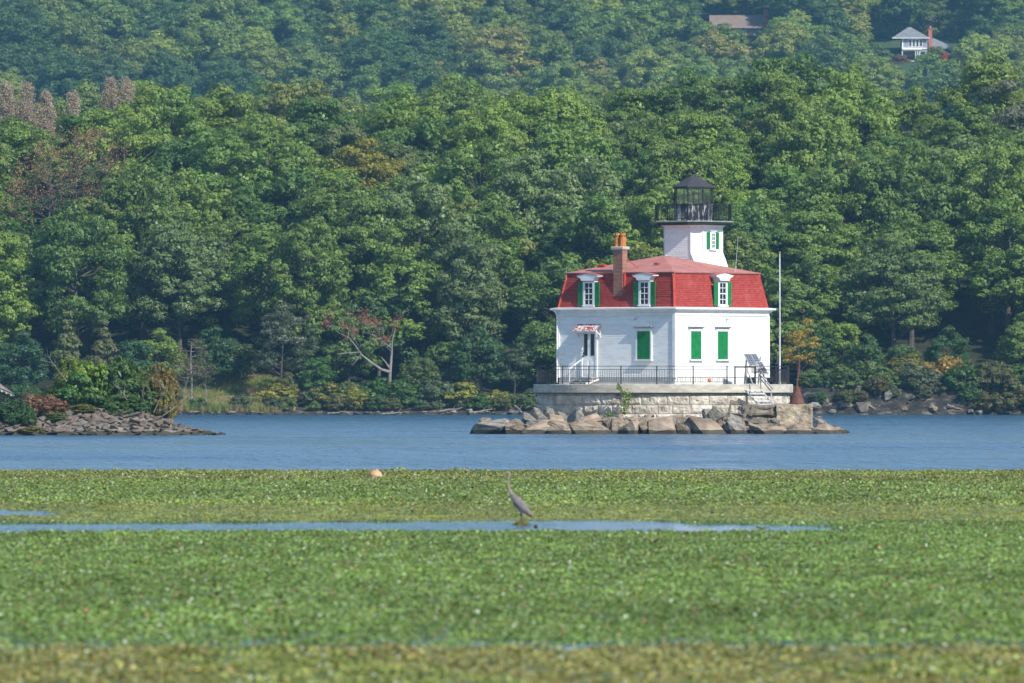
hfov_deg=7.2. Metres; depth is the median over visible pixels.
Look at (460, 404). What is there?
shore bush
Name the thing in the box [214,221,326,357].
broadleaf tree
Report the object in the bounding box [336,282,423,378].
tree
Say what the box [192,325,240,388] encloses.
tree
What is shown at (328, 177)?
broadleaf tree
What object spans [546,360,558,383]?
tree
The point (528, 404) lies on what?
shore bush
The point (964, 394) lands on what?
shore bush
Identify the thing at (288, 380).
tree
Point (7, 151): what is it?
broadleaf tree
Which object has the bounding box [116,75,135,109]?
leafless tree
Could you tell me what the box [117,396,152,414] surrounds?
islet shrub
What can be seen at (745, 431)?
boulder
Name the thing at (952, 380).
shore bush
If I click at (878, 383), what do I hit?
shore bush
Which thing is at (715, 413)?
boulder
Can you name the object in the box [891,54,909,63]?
coloured tree
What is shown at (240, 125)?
broadleaf tree
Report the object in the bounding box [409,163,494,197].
broadleaf tree
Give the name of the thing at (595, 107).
hillside tree
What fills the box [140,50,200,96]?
distant tree
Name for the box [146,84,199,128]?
hillside tree
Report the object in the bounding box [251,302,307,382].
feathery tree
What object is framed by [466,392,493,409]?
shore bush
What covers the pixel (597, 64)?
distant tree
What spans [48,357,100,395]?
islet shrub
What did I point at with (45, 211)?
tree
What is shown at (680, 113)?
broadleaf tree
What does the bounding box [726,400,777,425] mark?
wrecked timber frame
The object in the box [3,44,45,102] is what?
distant tree
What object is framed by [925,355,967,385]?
shore bush
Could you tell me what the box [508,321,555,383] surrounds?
young tree
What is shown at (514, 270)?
broadleaf tree
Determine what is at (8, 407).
islet shrub
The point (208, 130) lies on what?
broadleaf tree
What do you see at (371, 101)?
hillside tree
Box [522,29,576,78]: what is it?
distant tree
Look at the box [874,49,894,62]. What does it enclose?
coloured tree
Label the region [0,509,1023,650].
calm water
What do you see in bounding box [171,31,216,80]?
distant tree
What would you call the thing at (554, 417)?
boulder
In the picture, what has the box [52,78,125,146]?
hillside tree
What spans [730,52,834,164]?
broadleaf tree
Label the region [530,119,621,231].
broadleaf tree
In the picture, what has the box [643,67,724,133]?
broadleaf tree
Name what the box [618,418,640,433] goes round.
boulder
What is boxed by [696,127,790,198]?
broadleaf tree
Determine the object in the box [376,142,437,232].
broadleaf tree
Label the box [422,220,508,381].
broadleaf tree
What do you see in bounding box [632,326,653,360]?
window
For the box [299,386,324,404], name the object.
shore bush
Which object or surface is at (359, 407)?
shore bush
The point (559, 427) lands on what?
boulder
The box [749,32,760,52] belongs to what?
coloured tree
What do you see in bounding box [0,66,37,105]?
distant tree
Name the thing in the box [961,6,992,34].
coloured tree
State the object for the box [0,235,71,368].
broadleaf tree
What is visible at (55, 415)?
islet shrub
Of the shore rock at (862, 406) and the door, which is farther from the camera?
the shore rock at (862, 406)
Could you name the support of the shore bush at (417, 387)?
on the hills
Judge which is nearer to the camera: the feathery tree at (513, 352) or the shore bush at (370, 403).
the shore bush at (370, 403)
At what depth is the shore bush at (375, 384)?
833.21 m
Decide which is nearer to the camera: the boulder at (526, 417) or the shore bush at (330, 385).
the boulder at (526, 417)
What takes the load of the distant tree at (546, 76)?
on the hills
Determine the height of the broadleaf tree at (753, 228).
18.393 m
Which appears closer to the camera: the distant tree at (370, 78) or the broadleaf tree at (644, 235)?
the broadleaf tree at (644, 235)
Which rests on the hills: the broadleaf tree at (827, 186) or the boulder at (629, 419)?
the broadleaf tree at (827, 186)
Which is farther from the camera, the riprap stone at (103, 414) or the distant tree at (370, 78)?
the distant tree at (370, 78)
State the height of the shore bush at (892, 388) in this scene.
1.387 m
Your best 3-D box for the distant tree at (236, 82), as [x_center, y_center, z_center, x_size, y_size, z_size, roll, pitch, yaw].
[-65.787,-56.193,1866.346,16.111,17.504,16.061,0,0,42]
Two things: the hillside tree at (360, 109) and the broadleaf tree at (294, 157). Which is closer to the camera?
the broadleaf tree at (294, 157)
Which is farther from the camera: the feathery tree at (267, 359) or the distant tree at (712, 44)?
the distant tree at (712, 44)
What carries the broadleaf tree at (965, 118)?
on the hills
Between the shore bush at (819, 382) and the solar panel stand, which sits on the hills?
the shore bush at (819, 382)
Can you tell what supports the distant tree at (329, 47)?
on the hills
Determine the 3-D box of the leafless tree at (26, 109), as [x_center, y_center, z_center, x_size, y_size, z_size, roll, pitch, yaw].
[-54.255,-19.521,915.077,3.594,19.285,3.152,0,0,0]
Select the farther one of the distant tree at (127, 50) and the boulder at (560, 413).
the distant tree at (127, 50)
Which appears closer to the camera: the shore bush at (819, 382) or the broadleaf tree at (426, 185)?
the shore bush at (819, 382)
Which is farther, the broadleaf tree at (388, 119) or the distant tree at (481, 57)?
the distant tree at (481, 57)
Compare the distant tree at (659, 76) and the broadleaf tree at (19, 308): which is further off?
the distant tree at (659, 76)
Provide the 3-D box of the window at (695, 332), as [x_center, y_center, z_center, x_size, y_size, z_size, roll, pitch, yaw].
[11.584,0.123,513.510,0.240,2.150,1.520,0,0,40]
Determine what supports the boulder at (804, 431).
in the river water at (447, 442)
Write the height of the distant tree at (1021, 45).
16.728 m
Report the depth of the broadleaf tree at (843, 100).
896.45 m
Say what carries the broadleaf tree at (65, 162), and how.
on the hills
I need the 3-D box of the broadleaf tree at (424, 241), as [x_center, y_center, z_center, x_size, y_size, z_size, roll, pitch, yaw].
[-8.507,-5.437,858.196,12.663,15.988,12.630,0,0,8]
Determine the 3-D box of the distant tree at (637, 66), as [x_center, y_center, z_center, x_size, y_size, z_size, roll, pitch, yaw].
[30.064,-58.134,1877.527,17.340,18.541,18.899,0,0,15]
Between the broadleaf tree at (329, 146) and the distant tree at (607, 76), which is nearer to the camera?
the broadleaf tree at (329, 146)
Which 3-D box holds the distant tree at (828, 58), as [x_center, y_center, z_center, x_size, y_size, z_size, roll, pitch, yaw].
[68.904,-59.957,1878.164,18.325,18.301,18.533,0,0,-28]
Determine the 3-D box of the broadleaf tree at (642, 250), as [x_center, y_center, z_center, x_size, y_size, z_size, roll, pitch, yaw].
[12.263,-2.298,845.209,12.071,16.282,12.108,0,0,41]
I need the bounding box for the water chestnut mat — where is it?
[0,467,1023,682]
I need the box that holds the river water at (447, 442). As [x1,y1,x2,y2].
[0,415,1023,470]
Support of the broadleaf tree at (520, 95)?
on the hills
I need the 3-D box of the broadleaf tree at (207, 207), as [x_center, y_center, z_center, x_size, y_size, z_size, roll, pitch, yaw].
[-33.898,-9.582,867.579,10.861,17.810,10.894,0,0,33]
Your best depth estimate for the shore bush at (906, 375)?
830.38 m
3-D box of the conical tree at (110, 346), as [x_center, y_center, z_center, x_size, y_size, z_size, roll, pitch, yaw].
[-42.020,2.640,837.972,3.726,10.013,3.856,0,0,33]
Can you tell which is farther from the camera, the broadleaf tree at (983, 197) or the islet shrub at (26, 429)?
the broadleaf tree at (983, 197)
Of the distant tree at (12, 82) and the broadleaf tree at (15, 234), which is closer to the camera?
the broadleaf tree at (15, 234)
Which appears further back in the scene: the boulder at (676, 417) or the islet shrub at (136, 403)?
the boulder at (676, 417)
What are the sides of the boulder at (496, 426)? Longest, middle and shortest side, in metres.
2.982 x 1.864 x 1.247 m
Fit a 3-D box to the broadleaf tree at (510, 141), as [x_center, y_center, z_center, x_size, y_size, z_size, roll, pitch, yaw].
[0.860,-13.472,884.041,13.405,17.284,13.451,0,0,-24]
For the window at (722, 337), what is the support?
in the lighthouse
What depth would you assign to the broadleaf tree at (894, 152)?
871.67 m
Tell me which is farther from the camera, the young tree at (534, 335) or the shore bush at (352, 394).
the young tree at (534, 335)
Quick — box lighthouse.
[550,169,775,383]
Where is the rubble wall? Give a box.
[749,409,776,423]
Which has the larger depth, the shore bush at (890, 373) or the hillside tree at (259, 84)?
the hillside tree at (259, 84)
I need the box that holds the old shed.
[0,384,13,402]
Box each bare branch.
[41,355,66,380]
[142,360,177,412]
[163,382,198,415]
[165,366,200,409]
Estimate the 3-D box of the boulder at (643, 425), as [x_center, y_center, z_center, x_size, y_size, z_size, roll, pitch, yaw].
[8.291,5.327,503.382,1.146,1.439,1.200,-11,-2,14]
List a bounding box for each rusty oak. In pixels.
[0,140,108,335]
[24,125,128,209]
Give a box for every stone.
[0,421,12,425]
[38,416,48,420]
[52,427,64,431]
[56,420,65,424]
[66,410,74,414]
[87,429,97,434]
[91,414,99,418]
[101,412,108,416]
[104,415,113,418]
[110,424,117,428]
[120,423,129,427]
[128,418,143,423]
[129,413,138,416]
[155,422,162,426]
[771,418,779,425]
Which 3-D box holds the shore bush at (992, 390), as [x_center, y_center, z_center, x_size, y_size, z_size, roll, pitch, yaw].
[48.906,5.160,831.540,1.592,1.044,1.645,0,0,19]
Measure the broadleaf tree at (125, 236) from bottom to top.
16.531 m
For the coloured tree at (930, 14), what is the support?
on the hills
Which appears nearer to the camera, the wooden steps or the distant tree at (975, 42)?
the wooden steps
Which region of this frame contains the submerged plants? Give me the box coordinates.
[0,475,1023,682]
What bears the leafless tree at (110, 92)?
on the hills
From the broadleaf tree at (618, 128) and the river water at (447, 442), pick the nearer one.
the river water at (447, 442)
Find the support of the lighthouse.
on the stone pier
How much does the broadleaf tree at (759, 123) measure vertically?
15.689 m
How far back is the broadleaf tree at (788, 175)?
872.73 m
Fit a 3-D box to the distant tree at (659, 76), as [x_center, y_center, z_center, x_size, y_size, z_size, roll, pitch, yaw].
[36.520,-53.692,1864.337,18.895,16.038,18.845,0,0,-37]
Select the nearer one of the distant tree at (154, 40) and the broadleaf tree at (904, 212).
the broadleaf tree at (904, 212)
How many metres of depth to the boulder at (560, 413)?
507.57 m
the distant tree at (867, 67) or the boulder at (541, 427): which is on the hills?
the distant tree at (867, 67)
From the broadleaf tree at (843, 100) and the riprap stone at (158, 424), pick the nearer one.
the riprap stone at (158, 424)
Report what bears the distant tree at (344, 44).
on the hills
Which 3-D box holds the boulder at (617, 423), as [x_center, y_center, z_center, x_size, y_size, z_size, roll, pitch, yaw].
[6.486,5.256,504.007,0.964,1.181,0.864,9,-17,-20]
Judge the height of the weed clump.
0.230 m
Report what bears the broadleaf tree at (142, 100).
on the hills
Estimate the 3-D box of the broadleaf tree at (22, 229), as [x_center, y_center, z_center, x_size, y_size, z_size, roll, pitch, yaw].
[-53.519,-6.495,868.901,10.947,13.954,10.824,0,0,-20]
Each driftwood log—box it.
[439,406,461,411]
[473,406,492,412]
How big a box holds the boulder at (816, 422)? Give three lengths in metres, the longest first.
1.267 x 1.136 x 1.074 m
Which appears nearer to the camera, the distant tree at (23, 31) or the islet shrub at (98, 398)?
the islet shrub at (98, 398)
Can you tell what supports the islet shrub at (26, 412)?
on the islet ground at (170, 430)
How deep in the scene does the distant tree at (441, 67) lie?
1876.46 m
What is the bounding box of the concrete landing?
[776,403,812,427]
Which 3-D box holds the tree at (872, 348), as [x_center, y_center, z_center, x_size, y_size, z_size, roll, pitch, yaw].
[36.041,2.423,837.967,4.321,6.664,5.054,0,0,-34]
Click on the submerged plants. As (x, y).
(445, 635)
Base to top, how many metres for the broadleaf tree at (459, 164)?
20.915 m
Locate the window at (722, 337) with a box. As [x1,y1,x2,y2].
[715,326,730,360]
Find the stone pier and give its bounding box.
[533,384,792,417]
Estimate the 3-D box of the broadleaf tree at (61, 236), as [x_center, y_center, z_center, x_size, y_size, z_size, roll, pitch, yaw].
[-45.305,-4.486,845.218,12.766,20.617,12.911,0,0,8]
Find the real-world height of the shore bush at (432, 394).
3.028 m
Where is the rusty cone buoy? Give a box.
[790,357,803,403]
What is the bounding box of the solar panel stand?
[744,354,768,383]
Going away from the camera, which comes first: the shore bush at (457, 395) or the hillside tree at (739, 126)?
the shore bush at (457, 395)
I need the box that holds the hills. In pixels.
[0,0,1023,414]
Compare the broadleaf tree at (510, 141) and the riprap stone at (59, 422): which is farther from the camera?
the broadleaf tree at (510, 141)
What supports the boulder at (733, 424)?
on the rubble bed
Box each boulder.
[470,418,509,433]
[479,417,491,421]
[503,419,524,433]
[521,419,550,433]
[522,412,536,423]
[531,407,546,419]
[543,407,554,416]
[546,420,571,433]
[547,414,563,420]
[555,411,566,418]
[567,407,583,422]
[569,420,612,433]
[584,413,602,421]
[602,419,609,426]
[610,417,625,433]
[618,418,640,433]
[625,416,640,421]
[636,416,653,433]
[648,416,676,433]
[670,415,682,419]
[676,417,693,433]
[688,417,725,433]
[702,409,710,417]
[708,406,723,420]
[722,414,744,433]
[742,419,747,433]
[747,424,767,433]
[766,426,786,433]
[786,424,797,433]
[798,429,814,433]
[812,422,842,433]
[813,417,825,427]
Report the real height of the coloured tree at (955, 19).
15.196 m
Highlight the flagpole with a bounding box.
[778,252,780,383]
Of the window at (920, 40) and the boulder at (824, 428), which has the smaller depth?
the boulder at (824, 428)
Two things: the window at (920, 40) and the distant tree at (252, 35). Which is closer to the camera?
the distant tree at (252, 35)
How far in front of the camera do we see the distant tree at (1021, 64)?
1862.98 m
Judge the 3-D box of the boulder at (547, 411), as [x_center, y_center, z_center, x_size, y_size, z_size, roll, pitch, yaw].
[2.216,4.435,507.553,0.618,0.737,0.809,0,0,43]
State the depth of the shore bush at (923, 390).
829.53 m
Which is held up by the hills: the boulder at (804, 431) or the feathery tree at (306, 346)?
the feathery tree at (306, 346)
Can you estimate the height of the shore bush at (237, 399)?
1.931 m
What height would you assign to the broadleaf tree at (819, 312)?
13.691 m
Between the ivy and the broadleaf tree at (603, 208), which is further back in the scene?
the broadleaf tree at (603, 208)
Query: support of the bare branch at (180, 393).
on the islet ground at (170, 430)
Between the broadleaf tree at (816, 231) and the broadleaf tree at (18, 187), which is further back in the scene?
the broadleaf tree at (18, 187)
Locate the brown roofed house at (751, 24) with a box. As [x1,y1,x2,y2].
[709,9,767,42]
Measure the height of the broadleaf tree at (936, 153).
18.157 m
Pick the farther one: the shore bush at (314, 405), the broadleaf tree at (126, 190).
the broadleaf tree at (126, 190)
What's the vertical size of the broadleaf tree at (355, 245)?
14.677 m
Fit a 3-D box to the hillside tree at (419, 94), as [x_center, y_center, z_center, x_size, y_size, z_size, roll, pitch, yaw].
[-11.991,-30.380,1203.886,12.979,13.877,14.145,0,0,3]
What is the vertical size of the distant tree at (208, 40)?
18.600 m
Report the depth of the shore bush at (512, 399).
833.64 m
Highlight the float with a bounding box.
[369,469,381,476]
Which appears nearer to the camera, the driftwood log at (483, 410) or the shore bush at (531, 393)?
the driftwood log at (483, 410)
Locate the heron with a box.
[500,472,532,517]
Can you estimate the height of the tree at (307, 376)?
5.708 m
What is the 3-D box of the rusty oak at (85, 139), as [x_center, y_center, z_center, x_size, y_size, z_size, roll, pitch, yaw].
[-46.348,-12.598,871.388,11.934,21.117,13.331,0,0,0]
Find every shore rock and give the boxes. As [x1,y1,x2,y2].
[809,402,820,408]
[828,409,835,414]
[839,400,852,406]
[852,385,862,392]
[856,402,870,411]
[885,390,892,400]
[928,404,937,411]
[975,410,982,414]
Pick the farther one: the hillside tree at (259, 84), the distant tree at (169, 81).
the distant tree at (169, 81)
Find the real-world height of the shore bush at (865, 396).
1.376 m
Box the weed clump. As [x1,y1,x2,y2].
[512,518,529,525]
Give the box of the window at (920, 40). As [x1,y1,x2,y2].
[919,39,922,46]
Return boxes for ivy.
[616,382,632,415]
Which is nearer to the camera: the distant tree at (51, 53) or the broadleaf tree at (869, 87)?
the broadleaf tree at (869, 87)
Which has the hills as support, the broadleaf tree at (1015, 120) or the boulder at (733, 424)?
the broadleaf tree at (1015, 120)
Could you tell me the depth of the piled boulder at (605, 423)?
505.75 m
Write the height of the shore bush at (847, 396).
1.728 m
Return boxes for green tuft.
[601,411,613,418]
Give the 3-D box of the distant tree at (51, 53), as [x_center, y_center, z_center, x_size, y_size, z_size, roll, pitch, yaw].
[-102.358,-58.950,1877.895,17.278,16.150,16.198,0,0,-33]
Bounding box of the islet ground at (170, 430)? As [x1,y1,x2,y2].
[0,411,210,434]
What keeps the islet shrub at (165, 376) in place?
on the islet ground at (170, 430)
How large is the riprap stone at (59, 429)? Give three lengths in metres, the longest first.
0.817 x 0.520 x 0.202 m
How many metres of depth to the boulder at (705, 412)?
506.58 m
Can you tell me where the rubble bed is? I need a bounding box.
[544,423,813,433]
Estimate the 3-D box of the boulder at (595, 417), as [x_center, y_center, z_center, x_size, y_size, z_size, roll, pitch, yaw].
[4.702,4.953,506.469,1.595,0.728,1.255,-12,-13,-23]
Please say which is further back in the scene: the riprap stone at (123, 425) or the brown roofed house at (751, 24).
the brown roofed house at (751, 24)
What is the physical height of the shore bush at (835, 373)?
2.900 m
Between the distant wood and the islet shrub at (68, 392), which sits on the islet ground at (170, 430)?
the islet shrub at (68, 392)
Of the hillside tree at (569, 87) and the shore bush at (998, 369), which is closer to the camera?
the shore bush at (998, 369)
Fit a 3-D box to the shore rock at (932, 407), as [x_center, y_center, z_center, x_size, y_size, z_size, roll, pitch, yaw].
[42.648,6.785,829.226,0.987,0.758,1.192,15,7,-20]
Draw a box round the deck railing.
[537,366,788,383]
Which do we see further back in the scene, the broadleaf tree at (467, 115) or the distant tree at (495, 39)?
the distant tree at (495, 39)
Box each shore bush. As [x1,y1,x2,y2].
[0,384,25,398]
[12,382,41,398]
[189,398,210,408]
[229,393,253,407]
[255,383,299,401]
[261,398,281,410]
[278,396,297,410]
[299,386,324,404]
[304,401,321,410]
[309,381,344,404]
[322,394,349,411]
[328,381,365,397]
[335,386,369,408]
[347,399,364,410]
[355,376,394,405]
[364,394,389,410]
[377,379,422,406]
[380,397,403,410]
[397,383,426,406]
[413,400,430,410]
[417,380,454,407]
[429,402,442,410]
[441,382,479,405]
[455,399,475,409]
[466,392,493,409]
[487,389,508,403]
[487,394,511,410]
[502,390,517,404]
[516,388,537,403]
[517,397,537,409]
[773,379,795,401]
[795,369,822,388]
[808,375,830,387]
[809,390,828,402]
[820,363,861,388]
[833,388,859,402]
[839,372,866,388]
[854,360,891,389]
[855,389,869,401]
[863,376,888,392]
[873,369,903,386]
[882,353,932,387]
[884,384,900,395]
[886,376,902,387]
[891,362,929,387]
[898,366,933,387]
[914,383,933,397]
[917,370,943,386]
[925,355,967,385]
[927,382,948,393]
[942,361,981,390]
[955,387,983,401]
[957,362,999,391]
[968,359,1020,392]
[969,391,999,411]
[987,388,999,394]
[990,391,1021,411]
[991,363,1023,392]
[1004,383,1023,405]
[1009,363,1023,389]
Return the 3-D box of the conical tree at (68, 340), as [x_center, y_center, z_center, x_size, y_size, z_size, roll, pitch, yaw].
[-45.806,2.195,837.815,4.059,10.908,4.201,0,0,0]
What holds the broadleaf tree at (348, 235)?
on the hills
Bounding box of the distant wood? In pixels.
[0,0,1023,88]
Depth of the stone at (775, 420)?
507.01 m
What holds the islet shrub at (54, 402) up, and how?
on the islet ground at (170, 430)
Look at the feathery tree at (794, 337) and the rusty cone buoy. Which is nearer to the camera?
the rusty cone buoy
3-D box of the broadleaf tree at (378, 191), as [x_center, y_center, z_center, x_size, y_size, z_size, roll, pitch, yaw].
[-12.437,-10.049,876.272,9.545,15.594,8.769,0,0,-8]
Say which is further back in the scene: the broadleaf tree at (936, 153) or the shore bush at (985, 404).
the broadleaf tree at (936, 153)
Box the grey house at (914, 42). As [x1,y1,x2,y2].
[891,26,952,56]
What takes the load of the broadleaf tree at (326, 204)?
on the hills
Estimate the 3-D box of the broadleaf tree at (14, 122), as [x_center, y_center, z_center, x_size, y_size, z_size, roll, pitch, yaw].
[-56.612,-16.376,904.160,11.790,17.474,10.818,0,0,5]
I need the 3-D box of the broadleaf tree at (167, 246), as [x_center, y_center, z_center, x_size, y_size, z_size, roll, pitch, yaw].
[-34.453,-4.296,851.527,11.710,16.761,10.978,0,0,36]
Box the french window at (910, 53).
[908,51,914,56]
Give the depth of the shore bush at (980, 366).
831.75 m
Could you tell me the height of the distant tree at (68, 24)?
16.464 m
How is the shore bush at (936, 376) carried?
on the hills
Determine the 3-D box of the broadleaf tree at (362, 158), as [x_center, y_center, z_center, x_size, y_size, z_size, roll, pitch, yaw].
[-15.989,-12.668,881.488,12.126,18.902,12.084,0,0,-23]
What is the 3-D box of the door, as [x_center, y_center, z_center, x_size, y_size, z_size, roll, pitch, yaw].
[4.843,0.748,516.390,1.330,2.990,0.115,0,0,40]
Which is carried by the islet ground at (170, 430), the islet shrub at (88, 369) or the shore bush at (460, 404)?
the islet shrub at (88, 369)
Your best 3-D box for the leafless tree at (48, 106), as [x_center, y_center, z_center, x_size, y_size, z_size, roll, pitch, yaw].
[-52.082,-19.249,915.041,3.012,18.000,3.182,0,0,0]
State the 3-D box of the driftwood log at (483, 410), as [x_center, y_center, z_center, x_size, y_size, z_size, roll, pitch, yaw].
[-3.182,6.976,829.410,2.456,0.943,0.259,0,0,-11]
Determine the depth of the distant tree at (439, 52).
1890.02 m
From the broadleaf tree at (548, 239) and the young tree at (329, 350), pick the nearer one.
the young tree at (329, 350)
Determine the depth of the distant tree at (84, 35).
1890.77 m
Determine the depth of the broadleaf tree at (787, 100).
887.06 m
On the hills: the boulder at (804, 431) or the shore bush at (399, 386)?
the shore bush at (399, 386)
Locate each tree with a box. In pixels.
[0,44,17,74]
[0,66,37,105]
[0,72,31,102]
[0,80,19,123]
[0,91,64,157]
[0,115,33,199]
[0,125,59,216]
[0,143,22,197]
[0,185,45,234]
[0,215,38,334]
[0,220,32,255]
[0,229,42,343]
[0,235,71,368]
[0,328,17,357]
[0,329,9,356]
[0,329,52,386]
[1,7,64,81]
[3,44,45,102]
[4,161,72,225]
[12,198,134,357]
[14,81,37,133]
[20,144,114,196]
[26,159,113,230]
[26,196,134,349]
[31,48,102,102]
[33,89,57,136]
[35,49,97,103]
[41,112,117,161]
[43,21,100,58]
[48,310,81,378]
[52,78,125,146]
[56,14,110,97]
[59,107,147,162]
[61,90,82,115]
[70,214,144,357]
[73,105,185,178]
[84,319,119,368]
[85,54,142,102]
[89,156,200,340]
[96,73,121,118]
[96,80,172,121]
[97,33,157,86]
[98,164,160,239]
[103,197,152,319]
[106,338,158,370]
[113,83,187,139]
[116,29,160,77]
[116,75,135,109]
[123,220,232,362]
[125,28,187,79]
[130,85,217,165]
[130,328,185,375]
[132,167,243,320]
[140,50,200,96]
[145,70,201,103]
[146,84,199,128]
[149,137,236,210]
[161,338,216,397]
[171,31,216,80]
[172,18,244,80]
[176,127,267,199]
[179,127,273,302]
[180,82,281,146]
[186,217,266,333]
[187,95,209,106]
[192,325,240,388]
[193,56,258,98]
[210,59,262,93]
[213,113,317,278]
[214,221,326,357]
[219,110,303,158]
[222,169,324,321]
[226,343,258,380]
[228,25,277,80]
[229,78,288,128]
[240,39,292,83]
[250,78,347,134]
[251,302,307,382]
[262,214,354,388]
[271,145,339,186]
[272,31,330,81]
[273,61,333,93]
[274,371,297,394]
[275,41,344,105]
[275,167,368,228]
[278,95,364,165]
[283,327,320,390]
[291,170,375,339]
[294,356,335,392]
[297,43,350,97]
[301,95,370,128]
[308,122,383,191]
[313,314,384,382]
[314,136,408,203]
[314,194,432,370]
[321,307,404,395]
[324,211,370,301]
[335,36,384,85]
[336,34,393,101]
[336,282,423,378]
[342,62,390,104]
[346,23,408,96]
[351,87,385,118]
[354,249,457,370]
[356,81,436,153]
[361,167,485,358]
[362,91,454,159]
[365,174,430,232]
[367,115,453,175]
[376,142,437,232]
[377,43,444,93]
[381,83,417,98]
[381,220,452,351]
[396,357,440,387]
[398,53,449,91]
[400,5,456,60]
[402,38,460,80]
[409,73,489,157]
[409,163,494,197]
[413,88,447,117]
[415,182,455,322]
[417,198,541,349]
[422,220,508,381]
[423,341,475,383]
[424,134,523,256]
[436,92,535,156]
[441,72,491,129]
[447,137,491,147]
[449,191,529,359]
[449,324,511,392]
[451,99,526,182]
[454,24,544,97]
[454,46,518,98]
[454,46,518,100]
[468,137,553,186]
[489,149,586,319]
[495,341,532,394]
[502,89,573,137]
[505,86,612,150]
[508,256,581,376]
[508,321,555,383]
[514,67,559,99]
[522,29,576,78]
[522,58,590,97]
[522,154,640,265]
[523,207,604,302]
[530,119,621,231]
[538,83,593,123]
[539,85,592,111]
[539,160,592,229]
[546,86,604,132]
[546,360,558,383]
[549,191,656,298]
[569,36,631,90]
[572,57,630,95]
[573,71,624,108]
[578,82,616,99]
[583,241,662,269]
[585,93,623,112]
[587,85,685,154]
[599,116,656,161]
[599,149,682,199]
[607,47,679,90]
[612,178,691,258]
[617,115,686,201]
[625,138,740,248]
[627,197,690,256]
[635,45,682,90]
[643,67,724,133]
[643,110,750,188]
[645,70,690,93]
[650,47,719,87]
[656,110,752,158]
[671,146,755,217]
[683,73,750,127]
[688,29,754,73]
[693,57,748,90]
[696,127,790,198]
[706,91,760,129]
[714,197,800,270]
[714,205,794,306]
[716,0,759,14]
[717,55,759,90]
[717,188,800,268]
[723,228,777,332]
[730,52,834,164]
[742,34,757,56]
[742,113,803,166]
[745,69,828,194]
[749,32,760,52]
[751,20,810,61]
[752,163,813,211]
[759,102,863,209]
[761,208,874,349]
[761,250,854,371]
[770,305,809,382]
[778,317,821,387]
[782,145,903,323]
[785,25,865,71]
[785,40,845,81]
[797,325,838,372]
[800,160,867,309]
[807,71,838,87]
[817,62,894,154]
[818,72,900,163]
[820,321,866,367]
[836,54,888,93]
[836,233,952,358]
[841,333,887,369]
[846,138,963,328]
[849,136,936,191]
[854,211,970,348]
[855,129,925,160]
[864,55,908,106]
[865,37,885,56]
[869,8,896,40]
[874,2,916,36]
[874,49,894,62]
[874,151,932,285]
[882,343,921,365]
[887,85,948,153]
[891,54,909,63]
[895,193,918,271]
[898,52,965,119]
[899,133,989,283]
[912,0,952,37]
[913,118,988,155]
[923,100,1016,157]
[923,325,971,366]
[927,46,946,59]
[931,47,1023,130]
[936,137,1023,333]
[937,9,972,40]
[940,52,950,59]
[948,31,1017,73]
[955,126,1023,171]
[960,171,1021,315]
[960,198,1023,334]
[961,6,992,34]
[963,46,1023,105]
[971,79,1023,145]
[980,33,1023,70]
[991,311,1023,364]
[1013,41,1023,78]
[1016,60,1023,87]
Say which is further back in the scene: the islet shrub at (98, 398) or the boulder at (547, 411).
the boulder at (547, 411)
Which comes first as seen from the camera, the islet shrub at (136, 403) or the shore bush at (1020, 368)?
the islet shrub at (136, 403)
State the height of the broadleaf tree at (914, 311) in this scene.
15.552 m
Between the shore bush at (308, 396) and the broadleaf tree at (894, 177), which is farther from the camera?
the broadleaf tree at (894, 177)
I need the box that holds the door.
[581,330,597,376]
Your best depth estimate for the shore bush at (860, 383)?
830.84 m
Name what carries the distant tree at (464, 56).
on the hills
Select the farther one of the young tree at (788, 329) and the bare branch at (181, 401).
the young tree at (788, 329)
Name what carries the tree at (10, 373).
on the hills
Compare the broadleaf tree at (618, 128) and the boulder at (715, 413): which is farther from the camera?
the broadleaf tree at (618, 128)
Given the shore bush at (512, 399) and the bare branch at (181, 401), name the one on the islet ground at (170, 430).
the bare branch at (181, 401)
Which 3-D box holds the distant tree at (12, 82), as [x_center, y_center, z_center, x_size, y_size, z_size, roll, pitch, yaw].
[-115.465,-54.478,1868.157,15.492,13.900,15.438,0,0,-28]
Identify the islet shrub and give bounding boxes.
[0,397,34,425]
[14,405,37,424]
[18,426,44,432]
[20,391,52,421]
[31,393,69,416]
[42,372,99,407]
[43,412,71,420]
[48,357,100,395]
[66,403,98,412]
[71,366,121,410]
[72,360,115,409]
[90,354,141,406]
[104,401,132,414]
[116,363,161,410]
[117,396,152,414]
[140,362,180,418]
[152,384,177,418]
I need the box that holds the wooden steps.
[744,373,773,404]
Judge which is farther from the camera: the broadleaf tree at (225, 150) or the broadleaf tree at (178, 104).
the broadleaf tree at (178, 104)
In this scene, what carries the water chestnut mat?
on the river water at (447, 442)
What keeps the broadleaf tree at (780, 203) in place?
on the hills
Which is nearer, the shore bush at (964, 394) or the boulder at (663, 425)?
the boulder at (663, 425)
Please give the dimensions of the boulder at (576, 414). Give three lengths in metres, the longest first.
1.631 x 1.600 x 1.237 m
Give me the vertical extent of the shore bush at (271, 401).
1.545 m
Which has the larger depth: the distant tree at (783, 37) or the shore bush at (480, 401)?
the distant tree at (783, 37)
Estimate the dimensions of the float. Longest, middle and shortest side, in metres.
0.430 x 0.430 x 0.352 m
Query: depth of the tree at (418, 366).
836.96 m
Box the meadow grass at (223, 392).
[173,372,282,411]
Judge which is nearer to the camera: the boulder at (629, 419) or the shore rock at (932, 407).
the boulder at (629, 419)
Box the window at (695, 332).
[688,326,705,360]
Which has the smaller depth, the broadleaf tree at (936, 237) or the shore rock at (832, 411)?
the shore rock at (832, 411)

